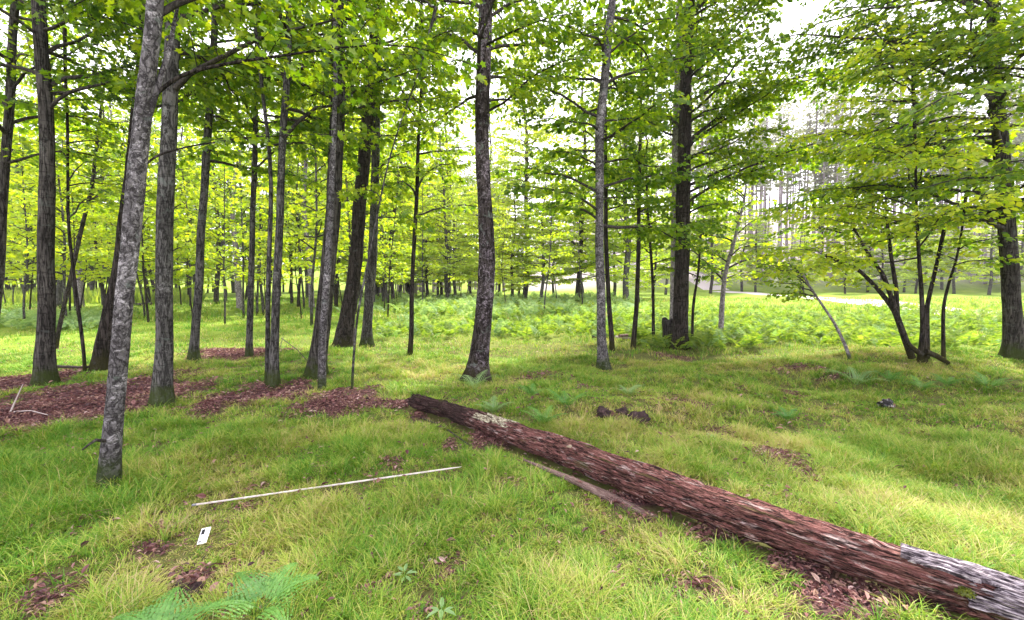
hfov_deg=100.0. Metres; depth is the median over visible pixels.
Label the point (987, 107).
pine tree
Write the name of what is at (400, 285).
broad clearing tree
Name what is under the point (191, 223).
slender tree
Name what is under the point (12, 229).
understory sapling
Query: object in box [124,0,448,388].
maple tree
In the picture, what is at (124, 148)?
understory sapling
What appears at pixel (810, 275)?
broad clearing tree
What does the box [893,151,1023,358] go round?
maple sapling
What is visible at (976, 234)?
broad clearing tree
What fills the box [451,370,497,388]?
fern
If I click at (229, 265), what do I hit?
broad clearing tree
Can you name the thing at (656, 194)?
pine tree
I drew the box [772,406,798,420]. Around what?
fern
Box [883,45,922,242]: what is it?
pine tree
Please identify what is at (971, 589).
fallen log
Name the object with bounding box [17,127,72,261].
tall clearing tree
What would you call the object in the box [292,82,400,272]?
understory sapling
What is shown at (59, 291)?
background maple
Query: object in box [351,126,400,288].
slender tree
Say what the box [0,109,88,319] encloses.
understory sapling
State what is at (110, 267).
understory sapling
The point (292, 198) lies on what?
slender tree
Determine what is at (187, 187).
understory sapling
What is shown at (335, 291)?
background maple
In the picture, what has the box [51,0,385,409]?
maple tree
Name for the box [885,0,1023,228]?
maple tree
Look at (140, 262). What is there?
understory sapling
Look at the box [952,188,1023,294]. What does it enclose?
broad clearing tree
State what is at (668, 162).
pine tree
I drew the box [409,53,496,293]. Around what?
tall clearing tree
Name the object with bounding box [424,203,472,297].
understory sapling
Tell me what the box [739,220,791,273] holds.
broad clearing tree
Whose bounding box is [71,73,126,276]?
slender tree
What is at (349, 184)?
background maple
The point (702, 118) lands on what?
pine tree
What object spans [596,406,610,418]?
rotten wood chunk
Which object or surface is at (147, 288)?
background maple
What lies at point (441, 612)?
seedling
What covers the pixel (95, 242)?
slender tree
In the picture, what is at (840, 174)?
pine tree
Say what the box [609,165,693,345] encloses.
maple sapling
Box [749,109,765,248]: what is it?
pine tree
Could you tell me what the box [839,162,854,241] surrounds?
pine tree
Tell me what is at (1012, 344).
maple tree
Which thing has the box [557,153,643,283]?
broad clearing tree
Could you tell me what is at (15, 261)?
understory sapling
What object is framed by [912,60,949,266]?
pine tree
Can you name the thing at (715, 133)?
pine tree
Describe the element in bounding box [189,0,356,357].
maple tree
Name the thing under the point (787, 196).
pine tree
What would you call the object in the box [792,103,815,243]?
pine tree
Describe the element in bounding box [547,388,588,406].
fern
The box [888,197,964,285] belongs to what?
broad clearing tree
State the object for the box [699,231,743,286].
broad clearing tree
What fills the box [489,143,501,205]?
pine tree
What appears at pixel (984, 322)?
bracken cover
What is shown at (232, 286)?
tall clearing tree
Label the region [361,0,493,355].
maple sapling
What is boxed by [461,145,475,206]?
pine tree
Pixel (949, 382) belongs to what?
fern
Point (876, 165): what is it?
pine tree
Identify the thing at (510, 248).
understory sapling
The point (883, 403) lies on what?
rock
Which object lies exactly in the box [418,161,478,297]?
broad clearing tree
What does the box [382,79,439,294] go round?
tall clearing tree
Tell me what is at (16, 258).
understory sapling
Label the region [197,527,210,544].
scale card
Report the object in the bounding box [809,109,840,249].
pine tree
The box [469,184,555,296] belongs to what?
broad clearing tree
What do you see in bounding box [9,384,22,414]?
stick
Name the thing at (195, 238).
tall clearing tree
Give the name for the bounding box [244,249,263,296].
understory sapling
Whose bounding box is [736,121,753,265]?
pine tree
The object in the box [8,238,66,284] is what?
broad clearing tree
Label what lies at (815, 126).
pine tree
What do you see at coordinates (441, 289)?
broad clearing tree
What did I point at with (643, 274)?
understory sapling
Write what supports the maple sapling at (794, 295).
on the ground at (968, 289)
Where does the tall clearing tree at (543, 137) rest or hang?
on the ground at (968, 289)
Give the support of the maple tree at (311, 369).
on the ground at (968, 289)
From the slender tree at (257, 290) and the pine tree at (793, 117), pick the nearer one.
the slender tree at (257, 290)
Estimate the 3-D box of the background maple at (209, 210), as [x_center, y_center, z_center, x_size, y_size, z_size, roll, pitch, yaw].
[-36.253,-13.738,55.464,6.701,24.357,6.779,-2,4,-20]
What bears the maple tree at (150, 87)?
on the ground at (968, 289)
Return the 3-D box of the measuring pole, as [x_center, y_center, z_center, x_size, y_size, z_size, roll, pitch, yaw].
[-1.429,1.439,3.543,2.054,0.036,0.014,-1,3,-18]
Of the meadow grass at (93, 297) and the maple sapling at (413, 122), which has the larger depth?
the meadow grass at (93, 297)
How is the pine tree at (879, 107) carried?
on the ground at (968, 289)
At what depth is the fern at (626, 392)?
6.60 m
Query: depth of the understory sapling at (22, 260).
34.00 m
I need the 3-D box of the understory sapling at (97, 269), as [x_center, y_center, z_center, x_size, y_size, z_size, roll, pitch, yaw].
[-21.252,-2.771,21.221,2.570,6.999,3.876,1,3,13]
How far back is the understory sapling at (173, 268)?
35.44 m
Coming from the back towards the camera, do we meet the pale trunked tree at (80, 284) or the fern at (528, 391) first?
the pale trunked tree at (80, 284)
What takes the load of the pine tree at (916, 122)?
on the ground at (968, 289)
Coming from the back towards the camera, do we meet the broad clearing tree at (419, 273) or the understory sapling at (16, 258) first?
the broad clearing tree at (419, 273)
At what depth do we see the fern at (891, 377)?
7.47 m
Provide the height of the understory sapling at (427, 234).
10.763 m
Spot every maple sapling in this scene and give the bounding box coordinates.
[12,27,158,371]
[30,87,153,348]
[337,0,487,388]
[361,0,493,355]
[595,42,691,349]
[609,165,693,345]
[655,226,733,336]
[753,257,851,359]
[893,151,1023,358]
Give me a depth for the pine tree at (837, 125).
88.73 m
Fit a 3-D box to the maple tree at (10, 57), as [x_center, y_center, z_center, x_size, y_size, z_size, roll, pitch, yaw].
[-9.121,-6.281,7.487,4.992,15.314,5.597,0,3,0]
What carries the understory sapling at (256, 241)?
on the ground at (968, 289)
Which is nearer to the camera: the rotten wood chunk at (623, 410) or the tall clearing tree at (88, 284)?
the rotten wood chunk at (623, 410)
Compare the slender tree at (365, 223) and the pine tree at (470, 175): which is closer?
the slender tree at (365, 223)
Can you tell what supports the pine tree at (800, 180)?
on the ground at (968, 289)
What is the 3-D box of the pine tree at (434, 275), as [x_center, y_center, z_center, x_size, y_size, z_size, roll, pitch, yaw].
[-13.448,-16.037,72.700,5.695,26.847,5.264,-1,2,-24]
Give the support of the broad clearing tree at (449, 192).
on the ground at (968, 289)
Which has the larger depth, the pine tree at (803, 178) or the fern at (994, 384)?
the pine tree at (803, 178)
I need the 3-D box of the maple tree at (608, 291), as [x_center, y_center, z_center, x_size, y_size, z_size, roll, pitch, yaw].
[2.400,-3.489,11.794,3.110,9.518,3.136,-1,3,-18]
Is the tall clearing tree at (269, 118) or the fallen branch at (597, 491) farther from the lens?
the tall clearing tree at (269, 118)
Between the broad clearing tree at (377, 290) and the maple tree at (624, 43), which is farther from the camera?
the broad clearing tree at (377, 290)
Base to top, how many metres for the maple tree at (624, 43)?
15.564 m
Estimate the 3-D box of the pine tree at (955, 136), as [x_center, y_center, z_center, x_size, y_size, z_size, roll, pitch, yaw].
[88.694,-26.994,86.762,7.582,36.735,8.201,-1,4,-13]
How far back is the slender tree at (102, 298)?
30.73 m
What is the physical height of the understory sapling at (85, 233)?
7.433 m
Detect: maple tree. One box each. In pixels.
[0,0,134,372]
[0,0,210,386]
[47,0,272,371]
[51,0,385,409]
[81,0,485,492]
[122,0,325,362]
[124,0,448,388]
[161,0,466,379]
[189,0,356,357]
[194,6,359,383]
[264,0,386,392]
[271,1,452,349]
[306,0,475,347]
[364,0,621,383]
[490,0,744,370]
[551,6,673,350]
[607,0,865,349]
[608,0,732,318]
[757,0,1023,361]
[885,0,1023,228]
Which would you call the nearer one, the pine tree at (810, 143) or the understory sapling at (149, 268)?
the understory sapling at (149, 268)
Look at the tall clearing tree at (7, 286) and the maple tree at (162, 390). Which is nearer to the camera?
the maple tree at (162, 390)
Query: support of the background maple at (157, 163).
on the ground at (968, 289)
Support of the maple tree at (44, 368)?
on the ground at (968, 289)
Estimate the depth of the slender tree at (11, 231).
36.88 m
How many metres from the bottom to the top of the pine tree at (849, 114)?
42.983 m
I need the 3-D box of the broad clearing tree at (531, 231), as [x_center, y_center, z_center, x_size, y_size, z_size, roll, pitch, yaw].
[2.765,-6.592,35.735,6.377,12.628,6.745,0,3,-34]
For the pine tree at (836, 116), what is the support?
on the ground at (968, 289)
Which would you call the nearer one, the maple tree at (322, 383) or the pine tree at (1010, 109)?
the maple tree at (322, 383)
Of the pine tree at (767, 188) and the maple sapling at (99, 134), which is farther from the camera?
the pine tree at (767, 188)
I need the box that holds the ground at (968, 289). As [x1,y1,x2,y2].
[0,213,1023,619]
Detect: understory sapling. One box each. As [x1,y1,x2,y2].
[0,61,110,318]
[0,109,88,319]
[3,228,29,305]
[5,148,114,313]
[5,159,37,272]
[6,174,80,310]
[6,199,35,303]
[6,223,17,261]
[8,110,111,309]
[13,152,117,316]
[32,183,114,308]
[67,117,195,322]
[68,196,148,303]
[82,120,180,276]
[84,167,187,318]
[105,229,149,286]
[110,166,214,278]
[139,84,222,277]
[139,232,188,280]
[146,181,208,306]
[173,200,218,312]
[176,144,265,323]
[189,106,291,318]
[191,229,230,284]
[235,189,284,310]
[235,194,294,314]
[237,1,382,325]
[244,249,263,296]
[257,188,322,317]
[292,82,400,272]
[307,209,367,303]
[308,151,382,280]
[344,127,422,302]
[364,148,429,316]
[364,201,416,309]
[388,238,409,300]
[394,161,452,301]
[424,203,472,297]
[451,235,472,296]
[494,205,526,303]
[510,220,536,298]
[518,154,578,314]
[532,197,572,298]
[551,167,609,303]
[617,234,659,307]
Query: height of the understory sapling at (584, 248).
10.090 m
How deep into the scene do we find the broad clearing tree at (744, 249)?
71.83 m
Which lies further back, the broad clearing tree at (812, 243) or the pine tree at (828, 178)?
the pine tree at (828, 178)
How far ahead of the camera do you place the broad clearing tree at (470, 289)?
63.54 m
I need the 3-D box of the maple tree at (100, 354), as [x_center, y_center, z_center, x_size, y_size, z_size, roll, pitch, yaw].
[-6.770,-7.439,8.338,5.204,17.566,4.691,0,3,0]
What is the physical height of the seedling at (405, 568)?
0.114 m
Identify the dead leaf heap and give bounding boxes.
[167,572,218,600]
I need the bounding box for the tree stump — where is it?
[661,317,672,347]
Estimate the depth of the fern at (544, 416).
5.10 m
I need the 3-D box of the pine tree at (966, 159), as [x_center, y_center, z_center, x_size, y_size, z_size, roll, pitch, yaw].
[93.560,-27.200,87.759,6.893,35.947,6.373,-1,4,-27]
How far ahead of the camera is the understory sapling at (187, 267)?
22.70 m
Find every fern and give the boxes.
[112,587,220,619]
[204,562,318,619]
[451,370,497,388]
[475,395,510,413]
[513,383,541,396]
[523,405,566,423]
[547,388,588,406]
[612,384,644,394]
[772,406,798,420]
[823,366,888,384]
[869,367,909,382]
[901,375,940,390]
[929,372,970,385]
[959,370,1019,388]
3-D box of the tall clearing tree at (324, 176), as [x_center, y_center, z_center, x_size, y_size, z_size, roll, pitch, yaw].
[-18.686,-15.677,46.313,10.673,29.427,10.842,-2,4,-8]
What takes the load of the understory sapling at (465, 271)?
on the ground at (968, 289)
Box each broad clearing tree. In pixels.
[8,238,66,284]
[30,162,112,291]
[83,241,154,282]
[139,222,210,287]
[154,180,233,288]
[205,196,272,291]
[239,166,303,295]
[336,122,438,301]
[336,149,416,298]
[376,173,434,296]
[376,230,406,295]
[396,210,433,286]
[399,174,455,295]
[414,128,478,297]
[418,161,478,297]
[418,183,468,294]
[450,184,509,287]
[450,186,478,293]
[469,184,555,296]
[469,197,516,280]
[470,190,516,295]
[495,208,545,294]
[498,154,584,300]
[533,197,572,293]
[546,162,620,297]
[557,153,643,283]
[582,184,648,294]
[616,222,664,291]
[617,205,670,298]
[641,185,696,294]
[690,208,701,259]
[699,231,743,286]
[705,182,748,263]
[716,185,775,291]
[730,216,789,291]
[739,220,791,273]
[778,229,828,293]
[781,221,825,292]
[793,199,846,262]
[817,223,876,293]
[832,210,873,282]
[843,212,897,291]
[853,209,916,288]
[879,203,934,291]
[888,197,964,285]
[896,228,939,293]
[907,192,971,289]
[922,200,998,293]
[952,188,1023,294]
[958,212,995,275]
[983,225,1023,284]
[993,192,1023,279]
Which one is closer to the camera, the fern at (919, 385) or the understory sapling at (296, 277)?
the fern at (919, 385)
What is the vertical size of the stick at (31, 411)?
0.036 m
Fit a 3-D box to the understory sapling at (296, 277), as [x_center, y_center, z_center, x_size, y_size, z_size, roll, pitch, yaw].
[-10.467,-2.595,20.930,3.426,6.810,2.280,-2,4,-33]
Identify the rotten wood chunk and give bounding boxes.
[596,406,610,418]
[615,407,629,414]
[628,410,650,424]
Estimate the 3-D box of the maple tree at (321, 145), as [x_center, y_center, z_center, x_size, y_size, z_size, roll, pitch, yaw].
[-4.544,-4.336,7.092,3.786,11.500,4.214,0,3,0]
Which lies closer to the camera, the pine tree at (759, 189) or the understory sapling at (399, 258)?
the understory sapling at (399, 258)
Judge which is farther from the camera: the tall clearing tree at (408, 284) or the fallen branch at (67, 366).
the tall clearing tree at (408, 284)
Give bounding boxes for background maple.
[0,0,113,307]
[0,34,66,293]
[0,89,32,218]
[8,187,32,288]
[13,136,33,289]
[76,115,117,285]
[89,110,154,262]
[101,103,194,301]
[109,107,186,292]
[149,103,221,294]
[150,121,192,243]
[155,4,257,303]
[185,118,258,301]
[207,120,258,249]
[240,153,294,282]
[261,108,322,306]
[263,94,320,303]
[284,44,381,306]
[309,37,409,298]
[364,31,439,306]
[407,119,458,294]
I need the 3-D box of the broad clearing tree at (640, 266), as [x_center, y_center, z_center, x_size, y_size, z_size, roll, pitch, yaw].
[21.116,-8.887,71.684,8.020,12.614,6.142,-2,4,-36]
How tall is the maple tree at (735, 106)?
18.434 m
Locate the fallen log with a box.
[407,393,1023,619]
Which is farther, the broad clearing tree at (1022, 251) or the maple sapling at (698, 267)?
the broad clearing tree at (1022, 251)
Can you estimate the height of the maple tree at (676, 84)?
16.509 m
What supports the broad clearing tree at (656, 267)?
on the ground at (968, 289)
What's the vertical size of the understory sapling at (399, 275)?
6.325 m
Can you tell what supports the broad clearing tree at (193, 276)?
on the ground at (968, 289)
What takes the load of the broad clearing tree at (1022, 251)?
on the ground at (968, 289)
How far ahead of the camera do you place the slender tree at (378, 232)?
32.30 m
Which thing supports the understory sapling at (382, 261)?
on the ground at (968, 289)
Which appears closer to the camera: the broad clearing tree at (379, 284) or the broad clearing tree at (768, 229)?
the broad clearing tree at (379, 284)
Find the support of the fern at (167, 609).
on the ground at (968, 289)
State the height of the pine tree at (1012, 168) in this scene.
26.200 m
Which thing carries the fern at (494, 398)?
on the ground at (968, 289)
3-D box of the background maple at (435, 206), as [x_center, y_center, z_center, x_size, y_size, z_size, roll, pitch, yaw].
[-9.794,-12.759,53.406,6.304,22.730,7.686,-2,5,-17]
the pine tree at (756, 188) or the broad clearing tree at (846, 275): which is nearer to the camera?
the broad clearing tree at (846, 275)
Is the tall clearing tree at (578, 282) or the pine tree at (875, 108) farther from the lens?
the pine tree at (875, 108)
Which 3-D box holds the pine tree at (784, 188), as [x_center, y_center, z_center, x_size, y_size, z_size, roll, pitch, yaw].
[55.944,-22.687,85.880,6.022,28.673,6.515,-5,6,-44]
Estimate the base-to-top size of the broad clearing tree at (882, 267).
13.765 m
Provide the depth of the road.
68.57 m
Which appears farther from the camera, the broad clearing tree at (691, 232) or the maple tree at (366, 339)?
the broad clearing tree at (691, 232)
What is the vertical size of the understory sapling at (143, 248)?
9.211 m
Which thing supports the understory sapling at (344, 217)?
on the ground at (968, 289)
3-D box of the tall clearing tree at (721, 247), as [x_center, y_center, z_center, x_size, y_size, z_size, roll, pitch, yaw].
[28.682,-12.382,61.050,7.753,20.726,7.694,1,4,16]
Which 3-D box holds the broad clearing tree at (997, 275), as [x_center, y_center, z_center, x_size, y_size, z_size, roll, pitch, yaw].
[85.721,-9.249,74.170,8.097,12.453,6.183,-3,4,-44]
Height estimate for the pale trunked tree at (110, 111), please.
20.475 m
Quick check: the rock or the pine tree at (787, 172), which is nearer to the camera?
the rock
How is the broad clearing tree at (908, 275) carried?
on the ground at (968, 289)
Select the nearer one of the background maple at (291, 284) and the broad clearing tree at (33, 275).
the background maple at (291, 284)
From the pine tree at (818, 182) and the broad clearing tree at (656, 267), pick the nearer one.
the broad clearing tree at (656, 267)
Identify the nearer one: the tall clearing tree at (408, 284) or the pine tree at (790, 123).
the tall clearing tree at (408, 284)
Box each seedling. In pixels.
[392,563,417,583]
[426,597,455,619]
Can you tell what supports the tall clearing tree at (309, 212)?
on the ground at (968, 289)
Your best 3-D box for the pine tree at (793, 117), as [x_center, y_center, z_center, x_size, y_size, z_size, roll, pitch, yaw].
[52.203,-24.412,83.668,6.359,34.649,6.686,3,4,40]
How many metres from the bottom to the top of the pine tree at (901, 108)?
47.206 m
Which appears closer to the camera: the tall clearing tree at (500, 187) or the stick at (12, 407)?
the stick at (12, 407)
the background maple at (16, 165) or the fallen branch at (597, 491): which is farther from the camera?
the background maple at (16, 165)
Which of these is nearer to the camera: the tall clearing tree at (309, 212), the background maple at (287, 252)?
the background maple at (287, 252)
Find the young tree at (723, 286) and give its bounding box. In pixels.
[690,180,791,328]
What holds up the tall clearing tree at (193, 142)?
on the ground at (968, 289)
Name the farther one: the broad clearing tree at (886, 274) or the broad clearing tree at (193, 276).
the broad clearing tree at (886, 274)
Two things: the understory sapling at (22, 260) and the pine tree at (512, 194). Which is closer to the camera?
the understory sapling at (22, 260)
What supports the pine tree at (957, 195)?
on the ground at (968, 289)
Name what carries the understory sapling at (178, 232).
on the ground at (968, 289)
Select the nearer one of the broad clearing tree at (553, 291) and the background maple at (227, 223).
the background maple at (227, 223)
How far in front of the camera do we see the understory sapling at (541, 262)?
35.68 m
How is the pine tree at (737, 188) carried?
on the ground at (968, 289)
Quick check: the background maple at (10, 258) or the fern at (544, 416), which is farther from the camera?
the background maple at (10, 258)
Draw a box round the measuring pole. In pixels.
[192,467,458,505]
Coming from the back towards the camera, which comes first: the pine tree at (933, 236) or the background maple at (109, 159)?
the pine tree at (933, 236)
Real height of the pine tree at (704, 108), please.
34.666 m
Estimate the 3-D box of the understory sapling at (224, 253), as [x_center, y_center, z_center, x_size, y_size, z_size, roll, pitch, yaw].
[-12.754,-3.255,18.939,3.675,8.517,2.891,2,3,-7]
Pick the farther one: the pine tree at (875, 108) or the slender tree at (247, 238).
the pine tree at (875, 108)
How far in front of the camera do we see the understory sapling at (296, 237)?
17.21 m
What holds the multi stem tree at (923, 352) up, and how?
on the ground at (968, 289)
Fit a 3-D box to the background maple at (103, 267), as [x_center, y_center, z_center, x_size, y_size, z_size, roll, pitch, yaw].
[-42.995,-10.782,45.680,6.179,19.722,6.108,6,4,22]
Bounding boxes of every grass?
[2,286,206,303]
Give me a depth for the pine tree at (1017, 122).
88.38 m
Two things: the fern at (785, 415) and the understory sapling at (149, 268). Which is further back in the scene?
the understory sapling at (149, 268)
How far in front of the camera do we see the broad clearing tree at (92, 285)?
52.20 m
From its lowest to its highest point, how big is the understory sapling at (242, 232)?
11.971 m
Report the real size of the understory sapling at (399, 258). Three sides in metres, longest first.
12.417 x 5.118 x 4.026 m
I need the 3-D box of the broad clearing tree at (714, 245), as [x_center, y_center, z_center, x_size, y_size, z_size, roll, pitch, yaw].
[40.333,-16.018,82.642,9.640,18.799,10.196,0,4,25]
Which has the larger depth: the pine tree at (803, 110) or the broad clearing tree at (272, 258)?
the pine tree at (803, 110)
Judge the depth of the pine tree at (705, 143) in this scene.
83.40 m
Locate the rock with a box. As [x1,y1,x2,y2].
[876,399,895,407]
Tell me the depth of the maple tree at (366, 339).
11.74 m
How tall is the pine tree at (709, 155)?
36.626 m
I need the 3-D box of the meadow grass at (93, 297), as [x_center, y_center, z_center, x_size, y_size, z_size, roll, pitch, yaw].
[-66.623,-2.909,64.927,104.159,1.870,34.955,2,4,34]
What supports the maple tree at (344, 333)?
on the ground at (968, 289)
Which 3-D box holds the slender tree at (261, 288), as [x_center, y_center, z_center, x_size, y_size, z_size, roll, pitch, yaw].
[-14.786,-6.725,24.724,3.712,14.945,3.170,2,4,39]
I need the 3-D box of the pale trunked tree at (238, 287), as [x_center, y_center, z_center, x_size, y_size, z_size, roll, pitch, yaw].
[-18.498,-9.916,28.308,7.000,20.796,5.912,1,3,19]
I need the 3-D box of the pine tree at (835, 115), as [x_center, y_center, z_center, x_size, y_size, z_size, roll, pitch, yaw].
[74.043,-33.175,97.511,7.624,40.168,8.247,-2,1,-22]
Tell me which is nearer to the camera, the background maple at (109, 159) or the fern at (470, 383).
the fern at (470, 383)
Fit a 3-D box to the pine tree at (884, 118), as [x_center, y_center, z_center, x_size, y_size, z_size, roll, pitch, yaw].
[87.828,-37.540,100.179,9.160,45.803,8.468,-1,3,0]
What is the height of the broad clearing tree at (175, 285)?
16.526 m
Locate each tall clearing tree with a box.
[0,119,38,288]
[1,113,35,290]
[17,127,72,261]
[74,135,92,287]
[150,67,232,285]
[174,144,222,273]
[211,147,247,292]
[232,88,314,295]
[240,13,342,297]
[278,91,325,266]
[287,11,358,297]
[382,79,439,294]
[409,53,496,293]
[456,101,515,266]
[469,1,577,299]
[529,35,624,301]
[576,13,692,300]
[689,148,745,293]
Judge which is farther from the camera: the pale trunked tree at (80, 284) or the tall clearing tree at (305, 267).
the tall clearing tree at (305, 267)
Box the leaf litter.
[0,336,1023,619]
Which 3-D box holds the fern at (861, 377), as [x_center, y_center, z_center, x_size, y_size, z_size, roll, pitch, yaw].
[6.105,1.203,7.624,1.044,0.272,0.794,0,3,0]
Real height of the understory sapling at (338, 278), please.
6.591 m
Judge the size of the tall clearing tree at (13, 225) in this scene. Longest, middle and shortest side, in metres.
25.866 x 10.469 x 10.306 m
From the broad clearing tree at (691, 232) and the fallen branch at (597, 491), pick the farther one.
the broad clearing tree at (691, 232)
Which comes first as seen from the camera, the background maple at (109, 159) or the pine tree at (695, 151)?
the background maple at (109, 159)
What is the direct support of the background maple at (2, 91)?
on the ground at (968, 289)
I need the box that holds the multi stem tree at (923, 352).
[732,14,1023,364]
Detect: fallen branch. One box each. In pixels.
[57,365,88,368]
[420,417,470,445]
[523,459,657,517]
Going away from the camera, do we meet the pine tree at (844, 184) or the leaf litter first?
the leaf litter
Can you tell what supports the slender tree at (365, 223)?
on the ground at (968, 289)
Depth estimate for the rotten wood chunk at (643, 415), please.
5.20 m
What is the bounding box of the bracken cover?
[0,290,1023,351]
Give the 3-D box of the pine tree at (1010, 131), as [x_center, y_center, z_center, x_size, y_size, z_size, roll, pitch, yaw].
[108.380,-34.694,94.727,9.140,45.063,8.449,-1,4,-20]
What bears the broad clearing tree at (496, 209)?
on the ground at (968, 289)
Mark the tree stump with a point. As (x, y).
(666, 327)
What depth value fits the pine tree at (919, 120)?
90.69 m
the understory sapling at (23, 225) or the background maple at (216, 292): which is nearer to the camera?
the understory sapling at (23, 225)
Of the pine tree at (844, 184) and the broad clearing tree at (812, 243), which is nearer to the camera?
the broad clearing tree at (812, 243)
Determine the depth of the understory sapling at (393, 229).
21.28 m
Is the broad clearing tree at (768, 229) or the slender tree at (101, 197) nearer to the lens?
the slender tree at (101, 197)
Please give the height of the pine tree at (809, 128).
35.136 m
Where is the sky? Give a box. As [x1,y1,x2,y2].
[0,0,1023,265]
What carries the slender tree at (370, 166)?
on the ground at (968, 289)
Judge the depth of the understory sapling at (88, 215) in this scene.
20.19 m
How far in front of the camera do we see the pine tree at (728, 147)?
87.74 m
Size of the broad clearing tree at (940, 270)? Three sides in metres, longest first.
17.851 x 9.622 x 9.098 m
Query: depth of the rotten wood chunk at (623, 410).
5.43 m
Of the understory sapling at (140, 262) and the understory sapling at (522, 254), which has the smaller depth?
the understory sapling at (140, 262)
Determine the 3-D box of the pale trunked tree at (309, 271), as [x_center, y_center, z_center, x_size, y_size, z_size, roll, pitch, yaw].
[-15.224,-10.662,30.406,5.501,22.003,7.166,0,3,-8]
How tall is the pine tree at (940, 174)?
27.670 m
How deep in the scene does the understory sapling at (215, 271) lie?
32.81 m
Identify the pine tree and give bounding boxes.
[424,151,437,291]
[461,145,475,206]
[462,169,471,290]
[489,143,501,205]
[495,142,515,289]
[497,145,513,290]
[643,133,671,270]
[661,88,697,164]
[661,128,672,252]
[691,65,721,255]
[691,94,728,270]
[691,95,714,217]
[691,95,719,257]
[703,63,737,244]
[712,77,746,257]
[728,126,746,265]
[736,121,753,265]
[739,63,773,256]
[745,87,785,231]
[746,140,772,232]
[748,103,783,280]
[748,114,773,260]
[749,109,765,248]
[763,118,777,238]
[764,101,797,262]
[767,124,783,240]
[768,99,800,259]
[770,73,813,257]
[773,124,810,265]
[778,134,811,237]
[783,116,799,226]
[783,124,817,268]
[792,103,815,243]
[796,56,835,252]
[799,89,832,247]
[799,95,819,254]
[808,151,832,254]
[809,102,830,252]
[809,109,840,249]
[810,123,845,250]
[821,86,855,181]
[822,145,855,275]
[825,44,854,240]
[825,54,873,271]
[825,123,846,239]
[829,56,859,250]
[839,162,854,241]
[857,67,896,250]
[859,113,883,250]
[860,88,889,247]
[861,117,885,253]
[872,78,903,244]
[882,48,911,225]
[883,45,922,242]
[894,71,941,263]
[905,88,926,246]
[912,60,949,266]
[920,49,963,255]
[924,83,968,257]
[929,50,964,214]
[930,136,959,246]
[943,94,976,259]
[958,96,986,260]
[960,133,992,283]
[967,171,988,282]
[977,55,1023,164]
[979,50,1022,250]
[981,100,1023,251]
[984,71,1021,154]
[1007,86,1023,167]
[1011,141,1023,226]
[1016,135,1023,184]
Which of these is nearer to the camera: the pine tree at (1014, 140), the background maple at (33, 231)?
the background maple at (33, 231)
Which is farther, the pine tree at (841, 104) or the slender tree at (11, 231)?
the pine tree at (841, 104)
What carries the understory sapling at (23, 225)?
on the ground at (968, 289)
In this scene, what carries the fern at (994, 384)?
on the ground at (968, 289)
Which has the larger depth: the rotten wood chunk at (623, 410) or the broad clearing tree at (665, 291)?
the broad clearing tree at (665, 291)
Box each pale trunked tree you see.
[0,1,122,306]
[70,42,176,302]
[179,19,280,309]
[246,12,327,308]
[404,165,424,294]
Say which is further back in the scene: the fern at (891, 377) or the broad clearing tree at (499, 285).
the broad clearing tree at (499, 285)
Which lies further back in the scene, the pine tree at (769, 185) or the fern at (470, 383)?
the pine tree at (769, 185)
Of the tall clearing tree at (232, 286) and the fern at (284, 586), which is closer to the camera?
the fern at (284, 586)
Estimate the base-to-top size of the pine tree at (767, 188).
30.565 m
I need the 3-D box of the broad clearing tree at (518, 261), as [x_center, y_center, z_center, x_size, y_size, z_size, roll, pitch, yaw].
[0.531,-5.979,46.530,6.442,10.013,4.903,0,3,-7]
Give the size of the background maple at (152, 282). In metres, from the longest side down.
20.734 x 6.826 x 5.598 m
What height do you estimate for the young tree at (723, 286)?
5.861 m
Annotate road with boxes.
[661,263,991,314]
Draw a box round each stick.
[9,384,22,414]
[13,410,47,414]
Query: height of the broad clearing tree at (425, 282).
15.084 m
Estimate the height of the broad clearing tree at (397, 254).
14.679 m
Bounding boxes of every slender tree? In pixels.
[7,166,33,293]
[60,26,128,299]
[62,106,121,283]
[70,115,122,304]
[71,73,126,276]
[155,128,220,307]
[217,86,288,315]
[225,106,292,315]
[227,113,258,300]
[273,90,314,308]
[341,74,388,299]
[345,27,385,313]
[345,119,391,301]
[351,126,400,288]
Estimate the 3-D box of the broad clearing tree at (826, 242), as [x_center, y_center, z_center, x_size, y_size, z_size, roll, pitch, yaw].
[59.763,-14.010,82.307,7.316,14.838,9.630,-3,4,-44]
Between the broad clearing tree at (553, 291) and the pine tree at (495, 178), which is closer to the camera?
the broad clearing tree at (553, 291)
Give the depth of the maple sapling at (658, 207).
11.79 m
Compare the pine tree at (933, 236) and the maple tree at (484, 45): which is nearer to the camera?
the maple tree at (484, 45)
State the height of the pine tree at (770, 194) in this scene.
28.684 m
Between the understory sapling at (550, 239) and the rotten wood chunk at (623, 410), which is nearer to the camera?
the rotten wood chunk at (623, 410)
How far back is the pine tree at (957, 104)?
94.88 m
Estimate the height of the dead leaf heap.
0.150 m
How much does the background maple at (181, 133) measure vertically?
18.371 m
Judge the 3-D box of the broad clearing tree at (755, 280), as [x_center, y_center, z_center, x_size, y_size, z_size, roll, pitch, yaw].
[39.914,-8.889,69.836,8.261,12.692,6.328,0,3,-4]
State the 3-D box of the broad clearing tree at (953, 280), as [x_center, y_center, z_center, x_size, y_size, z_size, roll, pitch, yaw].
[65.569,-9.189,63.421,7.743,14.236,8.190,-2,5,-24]
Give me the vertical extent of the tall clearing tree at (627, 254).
24.805 m
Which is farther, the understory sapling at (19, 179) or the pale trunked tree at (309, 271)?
the pale trunked tree at (309, 271)

